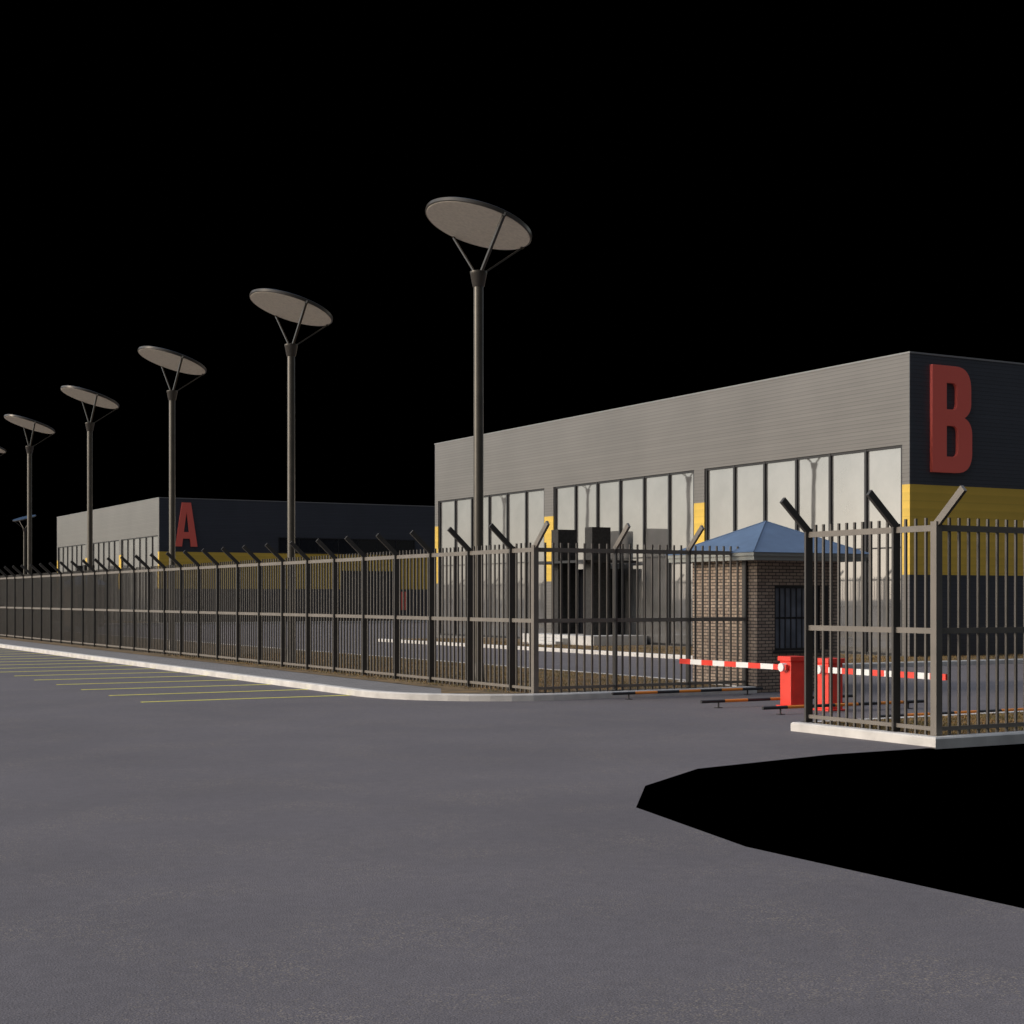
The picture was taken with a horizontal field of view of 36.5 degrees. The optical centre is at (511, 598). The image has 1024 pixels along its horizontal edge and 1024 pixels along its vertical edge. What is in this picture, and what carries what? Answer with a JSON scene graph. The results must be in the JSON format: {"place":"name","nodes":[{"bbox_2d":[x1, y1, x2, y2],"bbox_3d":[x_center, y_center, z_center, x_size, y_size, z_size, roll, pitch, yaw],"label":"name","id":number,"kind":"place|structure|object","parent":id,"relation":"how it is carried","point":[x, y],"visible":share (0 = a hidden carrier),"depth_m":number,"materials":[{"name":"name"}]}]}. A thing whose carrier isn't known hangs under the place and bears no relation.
{"place":"outdoors","nodes":[
{"label":"outdoors","id":0,"kind":"place"},
{"bbox_2d":[75,565,94,576],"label":"portal","id":1,"kind":"object","parent":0,"point":[83,567],"visible":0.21,"depth_m":121.48,"materials":[{"name":"metal"}]},
{"bbox_2d":[0,639,732,693],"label":"sidewalk","id":2,"kind":"structure","parent":0,"point":[341,681],"depth_m":35.91,"materials":[{"name":"grey concrete"}]},
{"bbox_2d":[0,622,1023,1023],"bbox_3d":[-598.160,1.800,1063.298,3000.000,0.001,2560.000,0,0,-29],"label":"asphalt ground","id":3,"kind":"structure","parent":0,"point":[224,854],"depth_m":10.08,"materials":[{"name":"grey asphalt"}]},
{"bbox_2d":[12,515,35,573],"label":"street lamp","id":4,"kind":"object","parent":3,"relation":"on","point":[24,540],"visible":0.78,"depth_m":144.93,"materials":[{"name":"grey metal"}]},
{"bbox_2d":[64,577,103,626],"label":"entrance vestibule","id":5,"kind":"object","parent":3,"relation":"on","point":[77,602],"visible":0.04,"depth_m":99.45,"materials":[{"name":"metal"}]},
{"bbox_2d":[0,651,349,701],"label":"parking lines","id":6,"kind":"object","parent":3,"relation":"on","point":[144,682],"visible":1,"depth_m":32.74,"materials":[{"name":"yellow paint"}]},
{"bbox_2d":[112,621,426,624],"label":"kerb","id":7,"kind":"structure","parent":3,"relation":"on","point":[279,622],"depth_m":110.55,"materials":[{"name":"concrete"}]},
{"bbox_2d":[112,620,426,622],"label":"grass verge","id":8,"kind":"object","parent":7,"relation":"on","point":[263,621],"depth_m":112.87,"materials":[{"name":"green plant"}]},
{"bbox_2d":[0,632,725,693],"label":"grass verge","id":9,"kind":"object","parent":3,"relation":"on","point":[457,689],"depth_m":35.26,"materials":[{"name":"green plant"}]},
{"bbox_2d":[0,447,5,455],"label":"street lamp","id":10,"kind":"object","parent":9,"relation":"on","point":[3,450],"visible":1,"depth_m":75.71,"materials":[{"name":"grey metal"}]},
{"bbox_2d":[4,414,55,573],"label":"street lamp","id":11,"kind":"object","parent":9,"relation":"on","point":[28,423],"visible":0.85,"depth_m":66.63,"materials":[{"name":"grey metal"}]},
{"bbox_2d":[60,385,119,642],"bbox_3d":[-15.712,-3.070,57.800,2.128,9.540,2.255,0,0,-29],"label":"street lamp","id":12,"kind":"object","parent":9,"relation":"on","point":[82,395],"visible":0.86,"depth_m":57.71,"materials":[{"name":"grey metal"}]},
{"bbox_2d":[138,346,206,651],"bbox_3d":[-10.697,-3.070,48.884,2.128,9.540,2.255,0,0,-29],"label":"street lamp","id":13,"kind":"object","parent":9,"relation":"on","point":[171,360],"visible":0.84,"depth_m":48.79,"materials":[{"name":"grey metal"}]},
{"bbox_2d":[249,288,332,662],"bbox_3d":[-5.681,-3.070,39.968,2.128,9.540,2.255,0,0,-29],"label":"street lamp","id":14,"kind":"object","parent":9,"relation":"on","point":[295,308],"visible":0.81,"depth_m":39.88,"materials":[{"name":"grey metal"}]},
{"bbox_2d":[0,521,746,693],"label":"metal fence","id":15,"kind":"object","parent":9,"relation":"on","point":[32,606],"visible":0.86,"depth_m":33.84,"materials":[{"name":"metal"}]},
{"bbox_2d":[425,197,531,681],"bbox_3d":[-0.665,-3.070,31.052,2.128,9.540,2.255,0,0,-29],"label":"street lamp","id":16,"kind":"object","parent":9,"relation":"on","point":[479,223],"visible":0.86,"depth_m":30.96,"materials":[{"name":"grey metal"}]},
{"bbox_2d":[0,644,756,700],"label":"kerb","id":17,"kind":"structure","parent":3,"relation":"on","point":[424,696],"depth_m":28.89,"materials":[{"name":"concrete"}]},
{"bbox_2d":[64,631,692,681],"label":"kerb","id":18,"kind":"structure","parent":3,"relation":"on","point":[505,665],"depth_m":36.08,"materials":[{"name":"concrete"}]},
{"bbox_2d":[522,633,646,645],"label":"entrance steps","id":19,"kind":"structure","parent":3,"relation":"on","point":[580,639],"depth_m":56.23,"materials":[{"name":"white concrete"}]},
{"bbox_2d":[551,527,610,634],"bbox_3d":[2.561,-0.625,58.063,0.800,3.950,2.900,0,0,-29],"label":"portal","id":20,"kind":"object","parent":19,"relation":"on","point":[596,536],"visible":0.79,"depth_m":57.00,"materials":[{"name":"metal"}]},
{"bbox_2d":[539,560,635,564],"bbox_3d":[2.614,-1.335,58.082,2.190,0.090,4.080,0,0,-29],"label":"canopy frame","id":21,"kind":"object","parent":20,"relation":"attached to","point":[579,561],"visible":0.45,"depth_m":56.62,"materials":[{"name":"black metal"}]},
{"bbox_2d":[578,569,619,634],"bbox_3d":[3.276,0.125,58.454,0.730,2.450,1.800,0,0,-29],"label":"entrance vestibule","id":22,"kind":"object","parent":19,"relation":"on","point":[580,598],"visible":0.29,"depth_m":58.79,"materials":[{"name":"black glass"}]},
{"bbox_2d":[611,687,762,699],"bbox_3d":[3.232,1.732,28.265,3.350,0.136,0.100,0,0,-29],"label":"striped road rail","id":23,"kind":"object","parent":3,"relation":"on","point":[683,691],"visible":1,"depth_m":28.20,"materials":[{"name":"black metal"}]},
{"bbox_2d":[378,637,1022,667],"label":"kerb","id":24,"kind":"structure","parent":3,"relation":"on","point":[920,663],"depth_m":46.38,"materials":[{"name":"concrete"}]},
{"bbox_2d":[401,637,1022,662],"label":"grass verge","id":25,"kind":"object","parent":3,"relation":"on","point":[684,649],"depth_m":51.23,"materials":[{"name":"green plant"}]},
{"bbox_2d":[679,656,803,705],"bbox_3d":[3.963,1.380,26.904,0.450,0.840,3.090,0,0,-29],"label":"boom barrier","id":26,"kind":"object","parent":3,"relation":"on","point":[790,669],"visible":0.81,"depth_m":25.66,"materials":[{"name":"red metal"}]},
{"bbox_2d":[794,674,801,696],"bbox_3d":[4.720,1.435,25.610,0.180,0.370,0.005,0,0,-29],"label":"service door","id":27,"kind":"structure","parent":26,"relation":"in","point":[797,677],"depth_m":25.60,"materials":[{"name":"red paint"}]},
{"bbox_2d":[665,521,868,692],"bbox_3d":[5.054,0.127,30.931,2.877,3.346,2.877,0,0,-29],"label":"brick gatehouse","id":28,"kind":"object","parent":3,"relation":"on","point":[771,554],"visible":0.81,"depth_m":30.03,"materials":[{"name":"brick"},{"name":"blue metal roofing"},{"name":"glass"}]},
{"bbox_2d":[776,588,803,647],"bbox_3d":[5.494,0.385,30.077,1.150,1.250,0.010,0,0,-29],"label":"window glass","id":29,"kind":"structure","parent":28,"relation":"in","point":[782,590],"depth_m":29.98,"materials":[{"name":"black glass"}]},
{"bbox_2d":[773,586,827,653],"bbox_3d":[5.556,0.410,29.997,1.280,1.300,0.189,0,0,-29],"label":"window frame","id":30,"kind":"structure","parent":28,"relation":"in","point":[779,650],"depth_m":30.04,"materials":[{"name":"black metal"}]},
{"bbox_2d":[700,694,856,707],"bbox_3d":[4.523,1.732,26.123,3.300,0.136,0.100,0,0,-29],"label":"striped road rail","id":31,"kind":"object","parent":3,"relation":"on","point":[743,700],"visible":0.52,"depth_m":25.70,"materials":[{"name":"black metal"}]},
{"bbox_2d":[762,700,923,714],"bbox_3d":[5.310,1.732,24.673,3.350,0.136,0.100,0,0,-29],"label":"striped road rail","id":32,"kind":"object","parent":3,"relation":"on","point":[819,705],"visible":0.66,"depth_m":24.46,"materials":[{"name":"black metal"}]},
{"bbox_2d":[813,658,946,711],"bbox_3d":[5.704,1.380,23.769,0.450,0.840,2.940,0,0,-29],"label":"boom barrier","id":33,"kind":"object","parent":3,"relation":"on","point":[850,671],"visible":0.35,"depth_m":24.73,"materials":[{"name":"red metal"}]},
{"bbox_2d":[833,677,836,699],"bbox_3d":[5.168,1.435,24.772,0.180,0.370,0.005,0,0,-29],"label":"service door","id":34,"kind":"structure","parent":33,"relation":"in","point":[834,678],"depth_m":24.76,"materials":[{"name":"red paint"}]},
{"bbox_2d":[791,711,1023,748],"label":"kerb","id":35,"kind":"structure","parent":3,"relation":"on","point":[976,740],"depth_m":19.33,"materials":[{"name":"concrete"}]},
{"bbox_2d":[818,711,1022,734],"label":"grass verge","id":36,"kind":"object","parent":35,"relation":"on","point":[951,724],"depth_m":20.96,"materials":[{"name":"green plant"}]},
{"bbox_2d":[780,485,1023,735],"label":"metal fence","id":37,"kind":"object","parent":36,"relation":"on","point":[935,528],"visible":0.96,"depth_m":19.56,"materials":[{"name":"metal"}]},
{"bbox_2d":[881,708,1022,717],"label":"striped road rail","id":38,"kind":"object","parent":3,"relation":"on","point":[955,712],"visible":0.4,"depth_m":22.90,"materials":[{"name":"black metal"}]},
{"bbox_2d":[0,0,1023,908],"label":"sky","id":39,"kind":"structure","parent":0,"point":[710,194],"materials":[{"name":"black"}]},
{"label":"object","id":40,"kind":"object","parent":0,"visible":0},
{"bbox_2d":[909,353,1023,656],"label":"end cladding","id":41,"kind":"structure","parent":40,"relation":"attached to","point":[994,418],"depth_m":46.04,"materials":[{"name":"black metal"}]},
{"bbox_2d":[435,353,908,656],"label":"facade cladding","id":42,"kind":"structure","parent":41,"relation":"attached to","point":[857,406],"depth_m":53.51,"materials":[{"name":"grey metal"}]},
{"bbox_2d":[439,445,901,655],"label":"window frames","id":43,"kind":"structure","parent":42,"relation":"attached to","point":[866,451],"depth_m":55.21,"materials":[{"name":"black"}]},
{"bbox_2d":[441,448,900,652],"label":"glazing","id":44,"kind":"structure","parent":42,"relation":"attached to","point":[884,475],"depth_m":54.66,"materials":[{"name":"grey glass"}]},
{"bbox_2d":[434,351,1023,444],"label":"coping","id":45,"kind":"object","parent":41,"relation":"on","point":[754,382],"visible":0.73,"depth_m":50.34,"materials":[{"name":"grey metal"}]},
{"bbox_2d":[435,484,1023,582],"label":"yellow band","id":46,"kind":"object","parent":41,"relation":"attached to","point":[920,502],"visible":0.57,"depth_m":45.93,"materials":[{"name":"yellow metal"}]},
{"bbox_2d":[930,364,971,472],"bbox_3d":[12.852,-5.225,45.419,1.588,3.118,0.108,0,0,-29],"label":"letter","id":47,"kind":"object","parent":41,"relation":"attached to","point":[942,417],"visible":1,"depth_m":45.29,"materials":[{"name":"red"}]},
{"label":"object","id":48,"kind":"object","parent":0,"visible":0},
{"bbox_2d":[159,498,434,621],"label":"end cladding","id":49,"kind":"structure","parent":48,"relation":"attached to","point":[232,526],"depth_m":113.47,"materials":[{"name":"black metal"}]},
{"bbox_2d":[57,498,158,621],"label":"facade cladding","id":50,"kind":"structure","parent":49,"relation":"attached to","point":[120,523],"depth_m":119.68,"materials":[{"name":"grey metal"}]},
{"bbox_2d":[58,535,157,621],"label":"window frames","id":51,"kind":"structure","parent":50,"relation":"attached to","point":[103,554],"depth_m":122.09,"materials":[{"name":"black metal"}]},
{"bbox_2d":[59,536,157,620],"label":"glazing","id":52,"kind":"structure","parent":50,"relation":"attached to","point":[142,550],"depth_m":117.10,"materials":[{"name":"grey glass"}]},
{"bbox_2d":[175,502,197,546],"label":"letter","id":53,"kind":"object","parent":49,"relation":"attached to","point":[186,509],"visible":1,"depth_m":110.05,"materials":[{"name":"red"}]},
{"bbox_2d":[57,551,426,588],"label":"yellow band","id":54,"kind":"object","parent":49,"relation":"attached to","point":[181,558],"visible":0.31,"depth_m":113.05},
{"bbox_2d":[59,497,434,516],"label":"coping","id":55,"kind":"object","parent":49,"relation":"on","point":[245,500],"visible":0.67,"depth_m":115.00,"materials":[{"name":"grey metal"}]},
{"bbox_2d":[279,538,413,553],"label":"end windows","id":56,"kind":"structure","parent":49,"relation":"attached to","point":[311,545],"depth_m":116.14,"materials":[{"name":"black glass"}]},
{"bbox_2d":[278,537,414,554],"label":"end window frames","id":57,"kind":"structure","parent":49,"relation":"attached to","point":[338,545],"depth_m":115.82,"materials":[{"name":"black metal"}]},
{"bbox_2d":[342,571,392,620],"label":"door frame","id":58,"kind":"object","parent":49,"relation":"attached to","point":[391,590],"visible":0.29,"depth_m":117.91,"materials":[{"name":"black metal"}]},
{"bbox_2d":[345,573,388,620],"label":"roller door","id":59,"kind":"structure","parent":58,"relation":"attached to","point":[369,595],"depth_m":117.20,"materials":[{"name":"grey metal"}]},
{"bbox_2d":[401,592,405,609],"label":"red door panel","id":60,"kind":"structure","parent":49,"relation":"attached to","point":[402,600],"depth_m":118.42,"materials":[{"name":"red"}]}
]}

